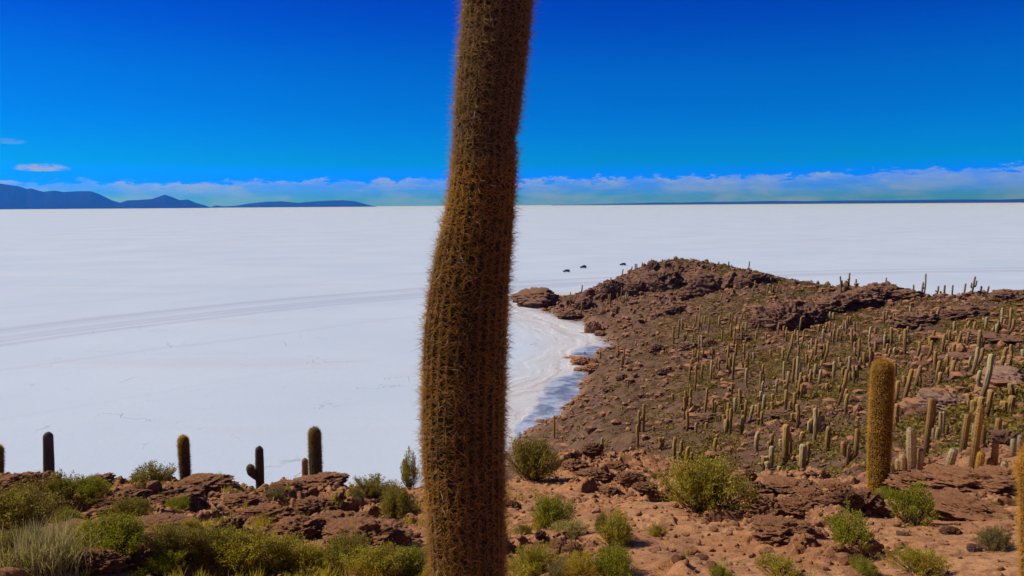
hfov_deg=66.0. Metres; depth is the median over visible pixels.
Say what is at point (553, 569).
shrub
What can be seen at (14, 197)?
mountains
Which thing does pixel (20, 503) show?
shrub
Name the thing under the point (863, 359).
cactus
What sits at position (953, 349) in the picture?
cactus
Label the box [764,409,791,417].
outcrop
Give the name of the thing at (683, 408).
cactus
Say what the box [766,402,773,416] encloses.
cactus
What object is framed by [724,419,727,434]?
cactus
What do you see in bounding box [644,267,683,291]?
outcrop
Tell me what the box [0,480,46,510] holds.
shrub
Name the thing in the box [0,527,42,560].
shrub
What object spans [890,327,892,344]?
cactus
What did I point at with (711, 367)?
cactus
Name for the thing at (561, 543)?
rock
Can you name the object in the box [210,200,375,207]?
mountains
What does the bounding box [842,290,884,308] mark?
outcrop
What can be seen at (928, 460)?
cactus
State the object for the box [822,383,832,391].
cactus
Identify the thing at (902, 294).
outcrop
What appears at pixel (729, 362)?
cactus
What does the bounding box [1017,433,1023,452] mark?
cactus
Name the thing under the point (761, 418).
cactus
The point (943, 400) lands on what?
outcrop
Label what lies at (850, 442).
rock
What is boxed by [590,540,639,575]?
shrub
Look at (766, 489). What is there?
rock
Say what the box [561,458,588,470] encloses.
rock
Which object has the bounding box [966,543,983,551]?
rock
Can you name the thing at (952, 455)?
cactus
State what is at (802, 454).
cactus
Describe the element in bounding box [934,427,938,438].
cactus
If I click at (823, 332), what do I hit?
cactus
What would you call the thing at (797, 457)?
cactus
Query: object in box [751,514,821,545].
rock
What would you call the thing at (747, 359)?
cactus
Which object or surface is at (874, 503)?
rock
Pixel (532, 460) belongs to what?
shrub
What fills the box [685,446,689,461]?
cactus
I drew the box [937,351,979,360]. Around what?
outcrop
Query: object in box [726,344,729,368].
cactus
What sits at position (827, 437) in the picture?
cactus
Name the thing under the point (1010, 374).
outcrop
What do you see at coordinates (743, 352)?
cactus
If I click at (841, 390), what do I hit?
cactus
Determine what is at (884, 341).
cactus
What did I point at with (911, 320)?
outcrop
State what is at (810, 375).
cactus
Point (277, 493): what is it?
shrub
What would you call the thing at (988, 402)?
cactus
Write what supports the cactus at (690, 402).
on the ground at (747, 542)
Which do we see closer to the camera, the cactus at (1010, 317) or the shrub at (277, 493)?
the shrub at (277, 493)
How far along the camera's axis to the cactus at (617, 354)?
199.81 m
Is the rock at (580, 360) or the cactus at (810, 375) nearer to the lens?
the cactus at (810, 375)
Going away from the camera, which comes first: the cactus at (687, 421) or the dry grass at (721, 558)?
the dry grass at (721, 558)
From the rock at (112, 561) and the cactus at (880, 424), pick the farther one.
the cactus at (880, 424)
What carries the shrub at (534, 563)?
on the ground at (747, 542)
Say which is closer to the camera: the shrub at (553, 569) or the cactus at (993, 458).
the shrub at (553, 569)
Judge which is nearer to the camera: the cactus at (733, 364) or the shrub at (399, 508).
the shrub at (399, 508)
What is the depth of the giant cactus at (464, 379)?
4.27 m
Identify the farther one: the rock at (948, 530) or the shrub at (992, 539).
the rock at (948, 530)
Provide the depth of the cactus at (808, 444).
55.85 m
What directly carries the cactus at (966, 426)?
on the ground at (747, 542)
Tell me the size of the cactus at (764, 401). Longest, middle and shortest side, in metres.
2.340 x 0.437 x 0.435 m
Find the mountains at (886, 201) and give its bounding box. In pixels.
[586,199,1023,204]
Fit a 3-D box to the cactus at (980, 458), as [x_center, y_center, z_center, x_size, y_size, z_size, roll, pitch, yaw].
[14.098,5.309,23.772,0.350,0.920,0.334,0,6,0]
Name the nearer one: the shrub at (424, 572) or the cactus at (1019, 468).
the cactus at (1019, 468)
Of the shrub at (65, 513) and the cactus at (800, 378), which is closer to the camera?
the shrub at (65, 513)
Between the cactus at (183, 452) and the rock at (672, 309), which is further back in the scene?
the rock at (672, 309)
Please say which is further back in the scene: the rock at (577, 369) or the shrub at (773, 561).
the rock at (577, 369)
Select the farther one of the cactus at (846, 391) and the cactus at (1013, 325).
the cactus at (1013, 325)
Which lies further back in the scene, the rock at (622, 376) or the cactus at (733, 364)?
the rock at (622, 376)
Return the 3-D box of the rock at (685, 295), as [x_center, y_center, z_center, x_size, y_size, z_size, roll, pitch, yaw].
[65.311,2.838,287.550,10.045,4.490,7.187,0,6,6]
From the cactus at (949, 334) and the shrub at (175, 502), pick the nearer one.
the shrub at (175, 502)
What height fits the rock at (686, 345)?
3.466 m
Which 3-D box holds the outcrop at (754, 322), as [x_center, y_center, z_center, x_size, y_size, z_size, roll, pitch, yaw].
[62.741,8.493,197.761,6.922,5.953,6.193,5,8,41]
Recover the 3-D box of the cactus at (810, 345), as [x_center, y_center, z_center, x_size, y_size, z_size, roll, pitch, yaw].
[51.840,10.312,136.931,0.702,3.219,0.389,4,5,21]
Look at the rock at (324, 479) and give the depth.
16.49 m
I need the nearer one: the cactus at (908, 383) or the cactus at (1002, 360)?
the cactus at (908, 383)
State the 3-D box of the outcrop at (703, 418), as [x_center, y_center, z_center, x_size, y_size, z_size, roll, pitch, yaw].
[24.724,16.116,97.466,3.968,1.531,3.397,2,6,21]
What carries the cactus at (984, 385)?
on the ground at (747, 542)
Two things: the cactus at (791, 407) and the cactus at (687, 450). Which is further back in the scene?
the cactus at (791, 407)
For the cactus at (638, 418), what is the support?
on the ground at (747, 542)
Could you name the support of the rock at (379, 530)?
on the ground at (747, 542)
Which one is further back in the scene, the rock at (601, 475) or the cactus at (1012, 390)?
the cactus at (1012, 390)
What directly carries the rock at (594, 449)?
on the ground at (747, 542)
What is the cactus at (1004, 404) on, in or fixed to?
on the ground at (747, 542)
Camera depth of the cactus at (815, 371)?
111.71 m
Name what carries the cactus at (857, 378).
on the ground at (747, 542)
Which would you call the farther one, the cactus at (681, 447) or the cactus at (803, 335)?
the cactus at (803, 335)
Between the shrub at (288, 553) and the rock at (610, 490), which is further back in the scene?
the rock at (610, 490)
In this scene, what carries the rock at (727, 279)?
on the ground at (747, 542)
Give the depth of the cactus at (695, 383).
126.09 m
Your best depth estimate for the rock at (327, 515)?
11.04 m
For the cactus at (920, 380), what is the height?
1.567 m
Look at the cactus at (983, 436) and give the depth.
33.67 m
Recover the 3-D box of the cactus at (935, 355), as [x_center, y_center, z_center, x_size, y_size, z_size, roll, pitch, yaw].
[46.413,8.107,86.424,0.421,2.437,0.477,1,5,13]
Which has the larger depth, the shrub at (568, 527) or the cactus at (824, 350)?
the cactus at (824, 350)
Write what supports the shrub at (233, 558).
on the ground at (747, 542)
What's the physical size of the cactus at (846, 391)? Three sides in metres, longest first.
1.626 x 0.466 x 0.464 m
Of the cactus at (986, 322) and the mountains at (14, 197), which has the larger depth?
the mountains at (14, 197)
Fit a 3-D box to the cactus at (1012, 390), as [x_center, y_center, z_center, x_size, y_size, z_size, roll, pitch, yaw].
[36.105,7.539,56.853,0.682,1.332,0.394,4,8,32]
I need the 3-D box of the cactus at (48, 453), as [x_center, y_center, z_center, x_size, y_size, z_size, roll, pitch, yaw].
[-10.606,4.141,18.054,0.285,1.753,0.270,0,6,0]
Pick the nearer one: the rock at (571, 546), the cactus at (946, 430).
the rock at (571, 546)
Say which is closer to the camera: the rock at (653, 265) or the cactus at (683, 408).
the cactus at (683, 408)
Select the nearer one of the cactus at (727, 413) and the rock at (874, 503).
the rock at (874, 503)
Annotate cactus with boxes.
[0,444,6,473]
[43,432,54,471]
[175,434,192,480]
[246,446,264,488]
[301,458,308,475]
[306,426,323,474]
[409,0,540,575]
[553,415,555,438]
[615,348,619,358]
[636,424,638,448]
[637,410,640,431]
[640,404,645,431]
[658,437,661,449]
[672,325,674,343]
[672,437,676,459]
[672,451,683,459]
[677,319,679,338]
[679,441,682,454]
[681,397,685,419]
[684,391,688,408]
[685,411,688,431]
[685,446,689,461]
[689,398,691,408]
[694,365,696,390]
[698,313,700,331]
[701,364,702,380]
[704,387,708,412]
[709,347,714,358]
[709,398,714,412]
[710,360,712,378]
[713,438,717,451]
[722,414,725,432]
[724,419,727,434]
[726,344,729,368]
[726,358,730,374]
[726,408,732,435]
[726,409,732,432]
[728,383,732,393]
[731,353,735,379]
[734,397,736,412]
[738,388,741,410]
[740,415,744,433]
[741,400,747,422]
[742,344,744,358]
[745,352,748,365]
[745,368,747,387]
[748,405,754,422]
[754,431,759,451]
[755,403,760,424]
[757,391,762,400]
[758,412,763,425]
[758,456,765,470]
[759,371,764,390]
[761,394,766,411]
[764,461,769,469]
[765,446,774,468]
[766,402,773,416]
[770,434,773,445]
[773,379,778,392]
[782,390,787,409]
[782,424,789,463]
[783,361,784,383]
[783,372,790,391]
[785,333,793,363]
[788,433,791,459]
[789,392,796,412]
[790,404,799,428]
[791,358,795,382]
[795,372,802,387]
[796,330,798,350]
[796,356,801,380]
[796,384,806,399]
[796,455,807,470]
[797,380,800,399]
[799,431,804,441]
[799,444,806,470]
[800,331,804,348]
[805,354,807,364]
[806,442,810,462]
[807,408,821,443]
[808,338,812,349]
[809,369,811,382]
[813,364,819,377]
[814,339,817,357]
[817,370,821,384]
[818,410,824,421]
[821,344,825,358]
[822,329,824,341]
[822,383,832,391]
[823,341,829,362]
[825,426,830,451]
[832,329,834,343]
[832,361,835,378]
[836,328,839,341]
[836,369,848,406]
[839,276,842,293]
[840,428,859,466]
[842,321,848,333]
[843,389,848,402]
[844,394,849,414]
[847,356,851,370]
[848,365,857,383]
[850,329,855,351]
[852,342,856,355]
[854,339,860,363]
[855,366,858,381]
[859,352,868,367]
[864,357,896,491]
[865,347,873,367]
[868,327,871,341]
[873,342,878,355]
[883,335,886,348]
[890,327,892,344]
[890,462,895,472]
[892,415,902,431]
[893,381,899,403]
[894,403,899,418]
[894,426,924,471]
[899,376,906,386]
[902,369,913,400]
[903,329,909,354]
[913,365,922,388]
[914,375,921,387]
[916,342,921,356]
[922,274,926,292]
[923,397,934,456]
[925,457,930,464]
[927,340,933,358]
[931,402,935,431]
[931,427,935,439]
[933,351,937,371]
[934,360,944,381]
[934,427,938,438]
[937,372,942,384]
[938,410,941,436]
[940,333,945,354]
[941,411,945,438]
[943,447,957,464]
[944,423,949,434]
[945,360,959,381]
[946,355,948,367]
[948,330,951,340]
[951,344,955,351]
[959,412,971,452]
[961,393,971,408]
[963,332,969,345]
[967,404,984,468]
[968,347,979,373]
[970,276,977,293]
[970,400,976,414]
[972,396,984,415]
[975,450,985,467]
[976,354,994,396]
[977,329,981,346]
[977,348,984,366]
[980,424,986,445]
[984,317,987,327]
[984,390,993,416]
[986,440,999,465]
[992,324,998,332]
[993,321,1002,333]
[993,417,1002,429]
[994,401,1007,413]
[999,356,1005,364]
[999,395,1016,413]
[1000,459,1008,467]
[1007,383,1017,395]
[1008,308,1012,330]
[1008,355,1012,365]
[1009,319,1015,332]
[1009,344,1012,354]
[1009,437,1023,575]
[1009,438,1016,456]
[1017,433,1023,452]
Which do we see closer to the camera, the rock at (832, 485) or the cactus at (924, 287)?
the rock at (832, 485)
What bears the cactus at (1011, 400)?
on the ground at (747, 542)
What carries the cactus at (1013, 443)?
on the ground at (747, 542)
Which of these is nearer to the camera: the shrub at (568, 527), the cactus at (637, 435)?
the shrub at (568, 527)
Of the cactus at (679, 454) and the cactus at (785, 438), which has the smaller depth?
the cactus at (785, 438)
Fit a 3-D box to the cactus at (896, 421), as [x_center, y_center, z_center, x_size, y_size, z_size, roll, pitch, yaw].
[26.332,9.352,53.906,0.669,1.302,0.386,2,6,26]
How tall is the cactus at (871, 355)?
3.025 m
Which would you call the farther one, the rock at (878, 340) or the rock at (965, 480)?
the rock at (878, 340)
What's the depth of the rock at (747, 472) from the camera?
16.88 m
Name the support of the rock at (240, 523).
on the ground at (747, 542)
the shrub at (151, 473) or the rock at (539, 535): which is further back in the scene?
the shrub at (151, 473)
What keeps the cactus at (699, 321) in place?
on the ground at (747, 542)
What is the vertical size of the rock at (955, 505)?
0.389 m
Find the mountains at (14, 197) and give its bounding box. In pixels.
[0,184,209,208]
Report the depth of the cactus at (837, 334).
147.42 m
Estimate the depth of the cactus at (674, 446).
76.18 m
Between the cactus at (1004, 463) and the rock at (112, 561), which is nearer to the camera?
the rock at (112, 561)
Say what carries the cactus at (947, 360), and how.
on the ground at (747, 542)
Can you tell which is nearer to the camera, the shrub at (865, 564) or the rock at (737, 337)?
the shrub at (865, 564)
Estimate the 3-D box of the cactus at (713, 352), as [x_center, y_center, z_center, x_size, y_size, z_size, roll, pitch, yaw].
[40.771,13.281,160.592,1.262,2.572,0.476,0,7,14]
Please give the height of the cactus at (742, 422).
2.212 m
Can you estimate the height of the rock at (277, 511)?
0.319 m
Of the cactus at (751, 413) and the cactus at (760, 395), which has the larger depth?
the cactus at (760, 395)
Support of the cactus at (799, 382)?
on the ground at (747, 542)
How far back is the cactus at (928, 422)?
35.38 m
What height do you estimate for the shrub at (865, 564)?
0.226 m
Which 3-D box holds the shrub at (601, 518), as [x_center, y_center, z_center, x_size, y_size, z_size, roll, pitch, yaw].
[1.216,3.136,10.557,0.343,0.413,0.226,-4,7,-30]
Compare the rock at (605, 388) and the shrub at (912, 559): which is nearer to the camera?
the shrub at (912, 559)
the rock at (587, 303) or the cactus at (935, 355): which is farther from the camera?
the rock at (587, 303)
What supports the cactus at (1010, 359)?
on the ground at (747, 542)
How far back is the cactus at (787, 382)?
99.20 m
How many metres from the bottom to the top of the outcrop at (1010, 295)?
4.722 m
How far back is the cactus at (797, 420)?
76.48 m
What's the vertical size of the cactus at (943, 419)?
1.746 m
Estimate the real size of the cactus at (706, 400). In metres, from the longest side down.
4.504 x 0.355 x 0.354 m
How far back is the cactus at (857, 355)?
117.68 m
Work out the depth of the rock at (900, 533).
9.56 m
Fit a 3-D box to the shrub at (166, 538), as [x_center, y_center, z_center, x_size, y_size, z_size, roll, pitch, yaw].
[-3.337,2.422,7.604,0.677,0.384,0.466,-4,7,-31]
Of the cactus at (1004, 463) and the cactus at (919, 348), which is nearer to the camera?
the cactus at (1004, 463)
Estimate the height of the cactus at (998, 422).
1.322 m
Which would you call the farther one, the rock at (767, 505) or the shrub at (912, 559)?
the rock at (767, 505)
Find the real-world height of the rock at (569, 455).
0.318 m
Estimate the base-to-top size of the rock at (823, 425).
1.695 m
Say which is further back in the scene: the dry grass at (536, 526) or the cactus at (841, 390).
the cactus at (841, 390)
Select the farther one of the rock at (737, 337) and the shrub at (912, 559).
the rock at (737, 337)
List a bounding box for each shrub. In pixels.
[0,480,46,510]
[0,480,76,532]
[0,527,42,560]
[24,468,77,501]
[51,506,85,524]
[54,517,100,547]
[58,474,113,506]
[79,509,148,555]
[102,496,154,517]
[124,460,179,489]
[132,549,188,575]
[137,519,205,556]
[165,494,190,513]
[175,517,204,531]
[181,520,242,565]
[206,519,285,575]
[244,530,318,574]
[263,482,300,499]
[285,538,332,575]
[322,528,371,570]
[336,538,418,575]
[344,473,395,498]
[348,487,364,500]
[379,479,418,520]
[391,540,429,575]
[399,446,422,487]
[418,562,430,575]
[503,432,565,480]
[506,540,568,575]
[513,523,532,533]
[528,489,579,528]
[545,557,570,575]
[547,518,590,537]
[554,548,601,575]
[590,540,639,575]
[594,509,609,533]
[595,507,634,545]
[646,473,659,479]
[647,523,668,536]
[649,449,762,513]
[708,562,734,575]
[755,549,811,575]
[823,499,882,553]
[849,554,881,575]
[872,485,904,499]
[874,543,953,575]
[885,479,939,526]
[973,523,1015,551]
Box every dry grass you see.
[0,471,544,575]
[561,453,1004,575]
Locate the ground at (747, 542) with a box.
[5,258,1023,575]
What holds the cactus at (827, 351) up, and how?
on the ground at (747, 542)
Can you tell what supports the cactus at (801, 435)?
on the ground at (747, 542)
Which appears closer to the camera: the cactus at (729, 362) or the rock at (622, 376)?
the cactus at (729, 362)
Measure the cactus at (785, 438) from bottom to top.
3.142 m
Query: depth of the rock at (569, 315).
311.92 m
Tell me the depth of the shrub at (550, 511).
11.15 m
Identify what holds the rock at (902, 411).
on the ground at (747, 542)
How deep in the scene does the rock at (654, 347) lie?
193.23 m
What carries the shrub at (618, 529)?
on the ground at (747, 542)
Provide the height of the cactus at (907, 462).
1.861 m
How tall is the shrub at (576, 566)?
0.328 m
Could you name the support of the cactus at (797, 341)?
on the ground at (747, 542)
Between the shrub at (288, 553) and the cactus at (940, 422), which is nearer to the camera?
the shrub at (288, 553)
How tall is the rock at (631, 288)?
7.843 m
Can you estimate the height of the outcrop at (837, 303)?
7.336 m
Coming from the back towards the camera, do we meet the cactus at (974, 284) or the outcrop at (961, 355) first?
the cactus at (974, 284)
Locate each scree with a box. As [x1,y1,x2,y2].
[522,295,614,446]
[527,256,1023,469]
[702,382,1023,476]
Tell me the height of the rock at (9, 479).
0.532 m
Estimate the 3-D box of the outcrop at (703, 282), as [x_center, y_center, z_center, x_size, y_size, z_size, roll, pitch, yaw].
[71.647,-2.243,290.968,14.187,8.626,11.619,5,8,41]
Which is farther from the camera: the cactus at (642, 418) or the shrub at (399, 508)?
the cactus at (642, 418)
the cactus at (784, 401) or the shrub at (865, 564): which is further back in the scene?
the cactus at (784, 401)
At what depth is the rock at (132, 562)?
7.21 m
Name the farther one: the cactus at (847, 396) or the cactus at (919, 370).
the cactus at (919, 370)
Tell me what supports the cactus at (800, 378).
on the ground at (747, 542)
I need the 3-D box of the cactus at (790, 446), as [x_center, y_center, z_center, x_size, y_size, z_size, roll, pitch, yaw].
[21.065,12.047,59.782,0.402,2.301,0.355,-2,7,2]
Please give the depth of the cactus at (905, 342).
106.28 m
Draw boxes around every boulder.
[511,287,559,307]
[584,321,602,332]
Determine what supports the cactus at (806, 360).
on the ground at (747, 542)
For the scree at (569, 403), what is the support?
on the ground at (747, 542)
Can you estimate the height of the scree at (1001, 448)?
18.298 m
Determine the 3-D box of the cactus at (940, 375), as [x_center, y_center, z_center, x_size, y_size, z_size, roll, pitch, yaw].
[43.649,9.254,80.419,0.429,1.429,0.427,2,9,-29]
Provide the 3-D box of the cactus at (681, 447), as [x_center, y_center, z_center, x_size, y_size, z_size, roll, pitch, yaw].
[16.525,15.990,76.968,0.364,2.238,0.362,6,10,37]
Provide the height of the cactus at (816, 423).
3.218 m
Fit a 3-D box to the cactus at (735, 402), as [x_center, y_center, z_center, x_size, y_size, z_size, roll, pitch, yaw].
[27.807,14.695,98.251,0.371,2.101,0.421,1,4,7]
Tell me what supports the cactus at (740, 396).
on the ground at (747, 542)
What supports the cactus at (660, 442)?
on the ground at (747, 542)
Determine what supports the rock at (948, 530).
on the ground at (747, 542)
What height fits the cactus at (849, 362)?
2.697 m
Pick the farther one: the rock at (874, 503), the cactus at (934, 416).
the cactus at (934, 416)
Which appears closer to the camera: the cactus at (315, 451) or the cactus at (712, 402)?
the cactus at (315, 451)
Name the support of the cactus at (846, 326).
on the ground at (747, 542)
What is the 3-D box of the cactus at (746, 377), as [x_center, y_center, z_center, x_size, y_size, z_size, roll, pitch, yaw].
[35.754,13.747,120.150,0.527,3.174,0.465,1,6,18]
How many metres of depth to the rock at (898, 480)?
13.67 m
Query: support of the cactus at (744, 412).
on the ground at (747, 542)
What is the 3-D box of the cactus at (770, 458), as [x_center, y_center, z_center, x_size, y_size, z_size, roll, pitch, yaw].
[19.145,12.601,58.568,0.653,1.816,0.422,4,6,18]
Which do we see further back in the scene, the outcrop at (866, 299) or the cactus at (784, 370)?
the outcrop at (866, 299)
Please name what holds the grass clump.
on the ground at (747, 542)
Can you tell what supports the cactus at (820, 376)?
on the ground at (747, 542)
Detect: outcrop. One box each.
[596,279,625,300]
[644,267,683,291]
[685,270,721,293]
[696,412,721,423]
[747,310,764,329]
[758,299,812,331]
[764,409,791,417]
[802,306,828,327]
[816,293,862,315]
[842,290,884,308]
[847,281,910,301]
[888,312,940,328]
[889,289,927,300]
[916,388,966,410]
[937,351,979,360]
[940,306,991,320]
[960,329,1023,344]
[977,365,1023,383]
[987,289,1023,301]
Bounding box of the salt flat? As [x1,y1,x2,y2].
[0,203,1023,487]
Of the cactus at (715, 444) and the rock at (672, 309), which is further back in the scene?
the rock at (672, 309)
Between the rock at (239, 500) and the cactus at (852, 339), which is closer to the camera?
the rock at (239, 500)
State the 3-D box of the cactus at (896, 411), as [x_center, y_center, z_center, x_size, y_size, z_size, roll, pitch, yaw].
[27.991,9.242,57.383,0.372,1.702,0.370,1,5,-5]
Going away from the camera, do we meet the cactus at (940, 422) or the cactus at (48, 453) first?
the cactus at (48, 453)
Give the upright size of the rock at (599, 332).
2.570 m
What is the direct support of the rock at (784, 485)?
on the ground at (747, 542)
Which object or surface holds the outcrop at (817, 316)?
on the ground at (747, 542)
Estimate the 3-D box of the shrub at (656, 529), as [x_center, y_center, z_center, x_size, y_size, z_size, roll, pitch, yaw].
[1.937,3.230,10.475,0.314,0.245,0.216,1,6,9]
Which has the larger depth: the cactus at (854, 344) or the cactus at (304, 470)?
the cactus at (854, 344)
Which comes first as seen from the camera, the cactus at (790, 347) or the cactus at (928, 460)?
the cactus at (928, 460)
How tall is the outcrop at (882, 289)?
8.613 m
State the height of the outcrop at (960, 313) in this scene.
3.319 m
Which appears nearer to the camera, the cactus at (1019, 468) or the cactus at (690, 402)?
the cactus at (1019, 468)
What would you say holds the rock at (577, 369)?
on the ground at (747, 542)
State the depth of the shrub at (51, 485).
12.98 m
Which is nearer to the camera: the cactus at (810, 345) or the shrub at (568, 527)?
the shrub at (568, 527)
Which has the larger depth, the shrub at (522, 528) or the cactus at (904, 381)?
the cactus at (904, 381)
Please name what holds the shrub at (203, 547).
on the ground at (747, 542)
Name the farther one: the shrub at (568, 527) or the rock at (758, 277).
the rock at (758, 277)
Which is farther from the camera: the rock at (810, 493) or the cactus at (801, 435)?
the cactus at (801, 435)
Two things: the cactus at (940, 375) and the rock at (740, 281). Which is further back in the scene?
the rock at (740, 281)
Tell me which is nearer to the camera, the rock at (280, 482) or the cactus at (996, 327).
the rock at (280, 482)
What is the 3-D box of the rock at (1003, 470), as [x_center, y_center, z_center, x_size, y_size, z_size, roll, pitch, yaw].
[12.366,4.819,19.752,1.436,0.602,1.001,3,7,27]
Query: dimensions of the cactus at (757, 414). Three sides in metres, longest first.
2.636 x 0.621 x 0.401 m
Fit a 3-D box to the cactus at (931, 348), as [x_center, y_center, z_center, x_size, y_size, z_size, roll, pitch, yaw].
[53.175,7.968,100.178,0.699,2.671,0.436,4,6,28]
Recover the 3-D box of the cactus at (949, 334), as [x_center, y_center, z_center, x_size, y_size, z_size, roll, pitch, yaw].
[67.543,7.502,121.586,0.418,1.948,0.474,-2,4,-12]
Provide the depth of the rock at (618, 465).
19.89 m
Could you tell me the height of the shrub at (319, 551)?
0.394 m
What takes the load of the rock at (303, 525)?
on the ground at (747, 542)
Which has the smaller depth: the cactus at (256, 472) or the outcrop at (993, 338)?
the cactus at (256, 472)
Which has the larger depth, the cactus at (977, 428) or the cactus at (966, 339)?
the cactus at (966, 339)
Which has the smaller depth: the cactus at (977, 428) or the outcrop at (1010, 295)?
the cactus at (977, 428)
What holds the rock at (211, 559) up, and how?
on the ground at (747, 542)
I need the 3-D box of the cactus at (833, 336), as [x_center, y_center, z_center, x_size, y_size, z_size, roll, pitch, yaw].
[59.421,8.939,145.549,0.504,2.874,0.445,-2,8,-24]
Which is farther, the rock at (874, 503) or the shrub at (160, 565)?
the rock at (874, 503)
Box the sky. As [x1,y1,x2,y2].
[0,0,1023,206]
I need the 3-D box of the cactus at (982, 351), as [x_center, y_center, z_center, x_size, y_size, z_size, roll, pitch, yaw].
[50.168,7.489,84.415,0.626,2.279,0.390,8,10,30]
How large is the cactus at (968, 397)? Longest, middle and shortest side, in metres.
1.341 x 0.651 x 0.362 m
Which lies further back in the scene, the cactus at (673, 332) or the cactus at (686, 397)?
the cactus at (673, 332)
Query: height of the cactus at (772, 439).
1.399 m
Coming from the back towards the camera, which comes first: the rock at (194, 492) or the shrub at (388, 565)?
the rock at (194, 492)
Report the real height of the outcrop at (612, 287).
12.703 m
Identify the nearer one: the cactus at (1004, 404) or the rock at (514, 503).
the rock at (514, 503)
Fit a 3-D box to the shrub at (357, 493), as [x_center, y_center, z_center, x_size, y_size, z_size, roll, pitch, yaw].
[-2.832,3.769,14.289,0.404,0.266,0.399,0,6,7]
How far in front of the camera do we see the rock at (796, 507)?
12.31 m
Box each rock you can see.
[0,471,53,492]
[51,518,95,532]
[62,548,130,575]
[85,472,116,486]
[87,488,149,515]
[121,551,153,574]
[133,512,198,529]
[146,484,206,504]
[177,473,237,493]
[192,553,221,565]
[214,517,244,534]
[221,493,267,507]
[240,502,298,525]
[268,514,323,540]
[269,479,302,491]
[293,471,349,491]
[294,496,339,515]
[312,510,376,538]
[322,515,414,553]
[505,500,521,508]
[534,529,546,540]
[554,540,567,549]
[557,310,583,319]
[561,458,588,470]
[561,541,583,555]
[563,355,575,359]
[564,452,576,459]
[570,355,593,365]
[573,367,584,371]
[574,298,595,309]
[575,467,612,481]
[581,363,602,372]
[581,442,603,456]
[594,330,607,335]
[599,384,617,391]
[599,486,620,495]
[606,460,630,470]
[613,471,646,485]
[615,374,627,381]
[622,280,645,295]
[632,481,658,494]
[645,259,661,271]
[647,343,665,352]
[655,367,670,374]
[662,304,685,314]
[677,290,703,299]
[677,340,697,350]
[679,419,703,429]
[700,338,717,346]
[718,271,737,290]
[733,276,753,288]
[735,333,752,341]
[736,469,757,481]
[736,481,773,497]
[741,493,786,516]
[746,430,755,435]
[747,272,774,282]
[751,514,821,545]
[761,475,823,494]
[776,497,820,519]
[795,487,828,502]
[817,422,826,433]
[818,480,853,491]
[820,487,863,513]
[835,438,853,446]
[851,487,888,517]
[870,336,889,345]
[882,468,927,493]
[895,531,910,535]
[899,408,907,415]
[911,406,938,419]
[911,488,1012,521]
[917,463,1018,495]
[939,525,961,534]
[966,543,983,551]
[974,464,1015,479]
[987,428,1023,445]
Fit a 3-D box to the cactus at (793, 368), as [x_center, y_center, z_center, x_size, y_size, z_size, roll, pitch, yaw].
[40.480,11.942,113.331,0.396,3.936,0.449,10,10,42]
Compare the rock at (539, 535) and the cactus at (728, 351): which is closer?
the rock at (539, 535)
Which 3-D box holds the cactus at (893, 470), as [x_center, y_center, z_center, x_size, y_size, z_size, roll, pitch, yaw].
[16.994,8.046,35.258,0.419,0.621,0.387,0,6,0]
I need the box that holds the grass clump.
[0,502,121,575]
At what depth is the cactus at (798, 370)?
107.14 m
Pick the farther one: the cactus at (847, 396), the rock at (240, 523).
the cactus at (847, 396)
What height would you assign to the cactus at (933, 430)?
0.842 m
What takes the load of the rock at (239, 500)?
on the ground at (747, 542)
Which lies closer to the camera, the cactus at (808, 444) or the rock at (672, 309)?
the cactus at (808, 444)
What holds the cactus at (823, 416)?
on the ground at (747, 542)
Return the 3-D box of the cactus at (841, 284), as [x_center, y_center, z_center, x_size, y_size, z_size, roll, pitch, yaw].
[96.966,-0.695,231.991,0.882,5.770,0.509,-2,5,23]
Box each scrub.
[539,258,1023,475]
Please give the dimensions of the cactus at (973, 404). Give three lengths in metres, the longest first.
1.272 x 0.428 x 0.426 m
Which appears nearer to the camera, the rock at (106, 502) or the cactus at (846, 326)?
the rock at (106, 502)
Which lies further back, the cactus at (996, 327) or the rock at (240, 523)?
the cactus at (996, 327)
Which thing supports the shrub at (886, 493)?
on the ground at (747, 542)
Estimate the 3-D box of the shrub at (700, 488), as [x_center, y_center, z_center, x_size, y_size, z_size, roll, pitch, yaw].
[3.171,3.179,12.963,1.836,1.203,1.207,3,7,32]
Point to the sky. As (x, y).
(209, 103)
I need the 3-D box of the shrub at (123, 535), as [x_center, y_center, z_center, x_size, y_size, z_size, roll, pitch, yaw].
[-3.675,2.275,7.347,0.531,0.486,0.808,-6,8,-43]
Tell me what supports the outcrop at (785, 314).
on the ground at (747, 542)
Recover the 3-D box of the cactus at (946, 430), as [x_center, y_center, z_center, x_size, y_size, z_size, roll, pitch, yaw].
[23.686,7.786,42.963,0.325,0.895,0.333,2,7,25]
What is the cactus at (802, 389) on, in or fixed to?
on the ground at (747, 542)
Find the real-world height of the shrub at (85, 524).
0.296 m

